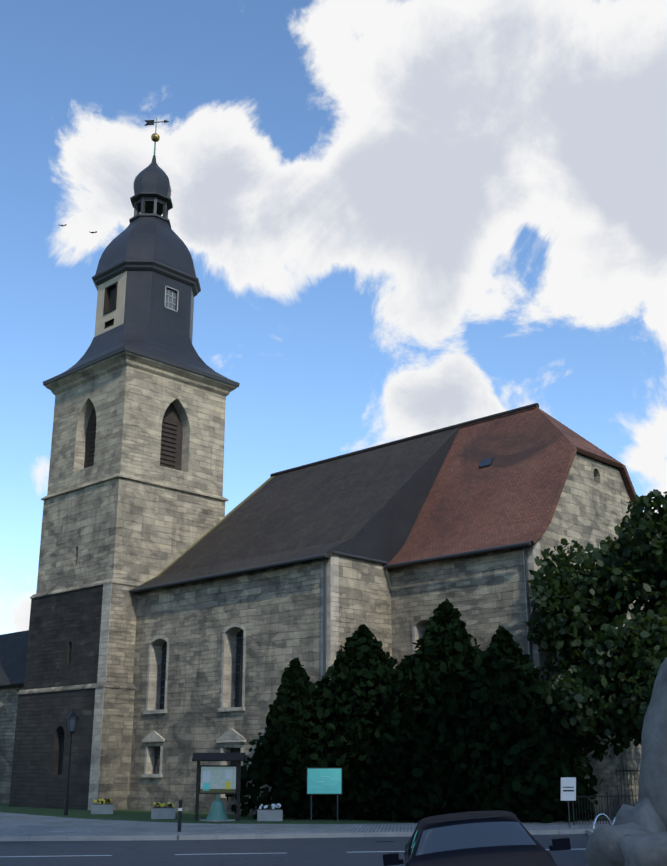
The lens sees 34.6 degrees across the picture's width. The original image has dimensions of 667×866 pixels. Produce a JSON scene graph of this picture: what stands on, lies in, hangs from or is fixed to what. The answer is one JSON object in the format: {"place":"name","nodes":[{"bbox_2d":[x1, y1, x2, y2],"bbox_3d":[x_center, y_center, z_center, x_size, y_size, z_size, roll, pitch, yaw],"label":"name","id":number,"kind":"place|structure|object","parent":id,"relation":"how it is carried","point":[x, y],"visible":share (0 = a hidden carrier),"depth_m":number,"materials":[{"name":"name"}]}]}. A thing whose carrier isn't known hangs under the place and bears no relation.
{"place":"outdoors","nodes":[
{"label":"outdoors","id":0,"kind":"place"},
{"bbox_2d":[0,630,28,803],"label":"annex building","id":1,"kind":"structure","parent":0,"point":[13,650],"depth_m":67.02,"materials":[{"name":"stone"}]},
{"bbox_2d":[0,834,588,865],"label":"road","id":2,"kind":"structure","parent":0,"point":[355,851],"depth_m":26.75,"materials":[{"name":"grey asphalt"}]},
{"bbox_2d":[0,829,593,840],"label":"kerb","id":3,"kind":"structure","parent":2,"relation":"on","point":[589,832],"depth_m":31.82,"materials":[{"name":"concrete"}]},
{"bbox_2d":[383,810,570,865],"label":"car","id":4,"kind":"object","parent":2,"relation":"on","point":[490,838],"visible":1,"depth_m":12.84,"materials":[{"name":"black paint"}]},
{"bbox_2d":[0,812,612,835],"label":"pavement","id":5,"kind":"structure","parent":0,"point":[13,824],"depth_m":35.94,"materials":[{"name":"grey concrete"}]},
{"bbox_2d":[177,800,182,831],"bbox_3d":[-4.818,12.003,33.621,0.132,0.955,0.132,-7,-19,20],"label":"bollard","id":6,"kind":"object","parent":5,"relation":"on","point":[180,802],"visible":1,"depth_m":33.59,"materials":[{"name":"black metal"}]},
{"bbox_2d":[561,777,575,827],"bbox_3d":[7.906,12.403,35.975,0.596,1.600,0.095,5,-18,-14],"label":"notice sign","id":7,"kind":"object","parent":5,"relation":"on","point":[568,789],"visible":1,"depth_m":36.08,"materials":[{"name":"grey metal"}]},
{"bbox_2d":[593,813,610,830],"bbox_3d":[6.506,9.635,25.889,0.697,0.849,0.040,14,-22,-38],"label":"bike hoop","id":8,"kind":"object","parent":5,"relation":"on","point":[598,815],"visible":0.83,"depth_m":25.91,"materials":[{"name":"silver metal"}]},
{"bbox_2d":[584,822,654,865],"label":"rock base","id":9,"kind":"object","parent":5,"relation":"on","point":[603,848],"visible":0.65,"depth_m":21.48,"materials":[{"name":"grey stone"}]},
{"bbox_2d":[613,797,666,833],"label":"rock base","id":10,"kind":"object","parent":5,"relation":"on","point":[642,812],"visible":0.29,"depth_m":22.45,"materials":[{"name":"grey stone"}]},
{"bbox_2d":[618,832,666,865],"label":"rock base","id":11,"kind":"object","parent":5,"relation":"on","point":[643,850],"visible":1,"depth_m":20.37,"materials":[{"name":"grey stone"}]},
{"bbox_2d":[638,657,666,828],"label":"standing stone","id":12,"kind":"object","parent":5,"relation":"on","point":[653,778],"visible":0.77,"depth_m":22.87,"materials":[{"name":"grey stone"}]},
{"bbox_2d":[0,803,613,839],"bbox_3d":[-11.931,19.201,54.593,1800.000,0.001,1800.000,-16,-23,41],"label":"ground","id":13,"kind":"structure","parent":0,"point":[140,815],"depth_m":45.16,"materials":[{"name":"green plant"}]},
{"bbox_2d":[64,712,78,814],"bbox_3d":[-12.069,14.992,48.984,0.640,4.680,0.554,-16,-23,41],"label":"street lamp","id":14,"kind":"object","parent":13,"relation":"on","point":[71,718],"visible":1,"depth_m":49.26,"materials":[{"name":"black metal"}]},
{"bbox_2d":[91,798,113,813],"bbox_3d":[-10.726,17.344,49.815,1.000,0.687,0.440,2,-17,-6],"label":"planter","id":15,"kind":"object","parent":13,"relation":"on","point":[103,808],"visible":1,"depth_m":49.59,"materials":[{"name":"concrete"}]},
{"bbox_2d":[9,351,236,809],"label":"church tower","id":16,"kind":"structure","parent":13,"relation":"on","point":[133,498],"depth_m":60.77,"materials":[{"name":"grey stone"}]},
{"bbox_2d":[43,155,239,386],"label":"spire","id":17,"kind":"structure","parent":16,"relation":"on","point":[145,279],"depth_m":66.69,"materials":[{"name":"grey metal"}]},
{"bbox_2d":[144,118,168,154],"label":"weather vane","id":18,"kind":"object","parent":17,"relation":"on","point":[155,137],"visible":1,"depth_m":72.44,"materials":[{"name":"metal"}]},
{"bbox_2d":[151,802,175,818],"bbox_3d":[-7.132,15.846,45.016,1.000,0.675,0.440,2,-17,-6],"label":"planter","id":19,"kind":"object","parent":13,"relation":"on","point":[163,812],"visible":1,"depth_m":44.79,"materials":[{"name":"concrete"}]},
{"bbox_2d":[200,795,234,821],"bbox_3d":[-4.677,15.125,43.257,1.000,1.000,1.000,-16,-23,41],"label":"memorial bell","id":20,"kind":"object","parent":13,"relation":"on","point":[217,812],"visible":1,"depth_m":42.97,"materials":[{"name":"green metal"}]},
{"bbox_2d":[192,753,245,820],"bbox_3d":[-4.677,14.347,43.501,2.106,2.630,0.840,0,-17,1],"label":"notice board","id":21,"kind":"object","parent":13,"relation":"on","point":[218,779],"visible":1,"depth_m":43.52,"materials":[{"name":"brown wood"}]},
{"bbox_2d":[126,555,391,817],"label":"church nave","id":22,"kind":"structure","parent":13,"relation":"on","point":[213,658],"depth_m":52.61,"materials":[{"name":"stone"}]},
{"bbox_2d":[133,403,538,592],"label":"roof","id":23,"kind":"structure","parent":22,"relation":"on","point":[316,508],"depth_m":57.98,"materials":[{"name":"grey tile"}]},
{"bbox_2d":[131,476,273,589],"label":"church nave roof verge","id":24,"kind":"structure","parent":23,"relation":"attached to","point":[234,509],"depth_m":63.94,"materials":[{"name":"grey metal"}]},
{"bbox_2d":[257,803,282,820],"bbox_3d":[-2.561,15.268,43.171,1.000,0.674,0.440,2,-17,-6],"label":"planter","id":25,"kind":"object","parent":13,"relation":"on","point":[272,814],"visible":1,"depth_m":42.95,"materials":[{"name":"concrete"}]},
{"bbox_2d":[225,657,341,819],"bbox_3d":[-1.908,13.416,47.061,5.661,7.064,5.553,-16,-23,41],"label":"yew","id":26,"kind":"object","parent":13,"relation":"on","point":[297,692],"depth_m":45.25,"materials":[{"name":"green plant"}]},
{"bbox_2d":[285,696,356,819],"bbox_3d":[-0.548,13.914,46.466,5.014,5.402,4.120,-16,-23,41],"label":"yew","id":27,"kind":"object","parent":13,"relation":"on","point":[325,763],"depth_m":44.82,"materials":[{"name":"green plant"}]},
{"bbox_2d":[306,767,341,820],"bbox_3d":[-0.366,14.599,43.334,1.458,2.050,0.069,0,-17,1],"label":"sign board","id":28,"kind":"object","parent":13,"relation":"on","point":[323,780],"visible":1,"depth_m":43.44,"materials":[{"name":"teal"}]},
{"bbox_2d":[300,624,403,819],"bbox_3d":[1.610,12.551,46.583,6.146,8.492,6.068,-16,-23,41],"label":"yew","id":29,"kind":"object","parent":13,"relation":"on","point":[358,659],"depth_m":45.39,"materials":[{"name":"green plant"}]},
{"bbox_2d":[338,655,428,820],"bbox_3d":[3.192,12.745,44.903,5.657,6.928,5.463,-16,-23,41],"label":"yew","id":30,"kind":"object","parent":13,"relation":"on","point":[381,739],"depth_m":43.82,"materials":[{"name":"green plant"}]},
{"bbox_2d":[358,598,520,822],"bbox_3d":[5.016,11.472,44.563,8.357,9.076,7.640,-16,-23,41],"label":"yew","id":31,"kind":"object","parent":13,"relation":"on","point":[447,634],"depth_m":42.51,"materials":[{"name":"green plant"}]},
{"bbox_2d":[321,453,648,817],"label":"church choir","id":32,"kind":"structure","parent":13,"relation":"on","point":[485,594],"depth_m":48.69,"materials":[{"name":"stone"}]},
{"bbox_2d":[387,407,643,568],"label":"roof","id":33,"kind":"structure","parent":32,"relation":"on","point":[500,480],"depth_m":51.99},
{"bbox_2d":[441,625,602,822],"bbox_3d":[7.213,11.280,41.729,6.611,7.714,5.681,-16,-23,41],"label":"yew","id":34,"kind":"object","parent":13,"relation":"on","point":[503,664],"depth_m":40.84,"materials":[{"name":"green plant"}]},
{"bbox_2d":[483,676,604,822],"bbox_3d":[7.856,12.373,41.783,4.782,5.769,4.908,-16,-23,41],"label":"yew","id":35,"kind":"object","parent":13,"relation":"on","point":[544,735],"depth_m":40.62,"materials":[{"name":"green plant"}]},
{"bbox_2d":[525,489,666,761],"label":"tree","id":36,"kind":"object","parent":13,"relation":"on","point":[594,697],"depth_m":42.02,"materials":[{"name":"green plant"}]},
{"bbox_2d":[572,766,639,824],"bbox_3d":[11.063,13.390,39.561,2.769,2.100,5.962,-10,-20,28],"label":"railing fence","id":37,"kind":"object","parent":13,"relation":"on","point":[607,796],"visible":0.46,"depth_m":38.37,"materials":[{"name":"black metal"}]},
{"bbox_2d":[129,541,532,686],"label":"church gutters","id":38,"kind":"object","parent":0,"point":[527,543],"visible":0.73,"depth_m":49.22,"materials":[{"name":"grey metal"}]},
{"bbox_2d":[0,0,666,634],"label":"sky","id":39,"kind":"structure","parent":0,"point":[395,219],"materials":[{"name":"blue"}]},
{"bbox_2d":[326,428,459,562],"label":"roof","id":40,"kind":"structure","parent":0,"point":[383,532],"depth_m":52.74,"materials":[{"name":"grey tile"}]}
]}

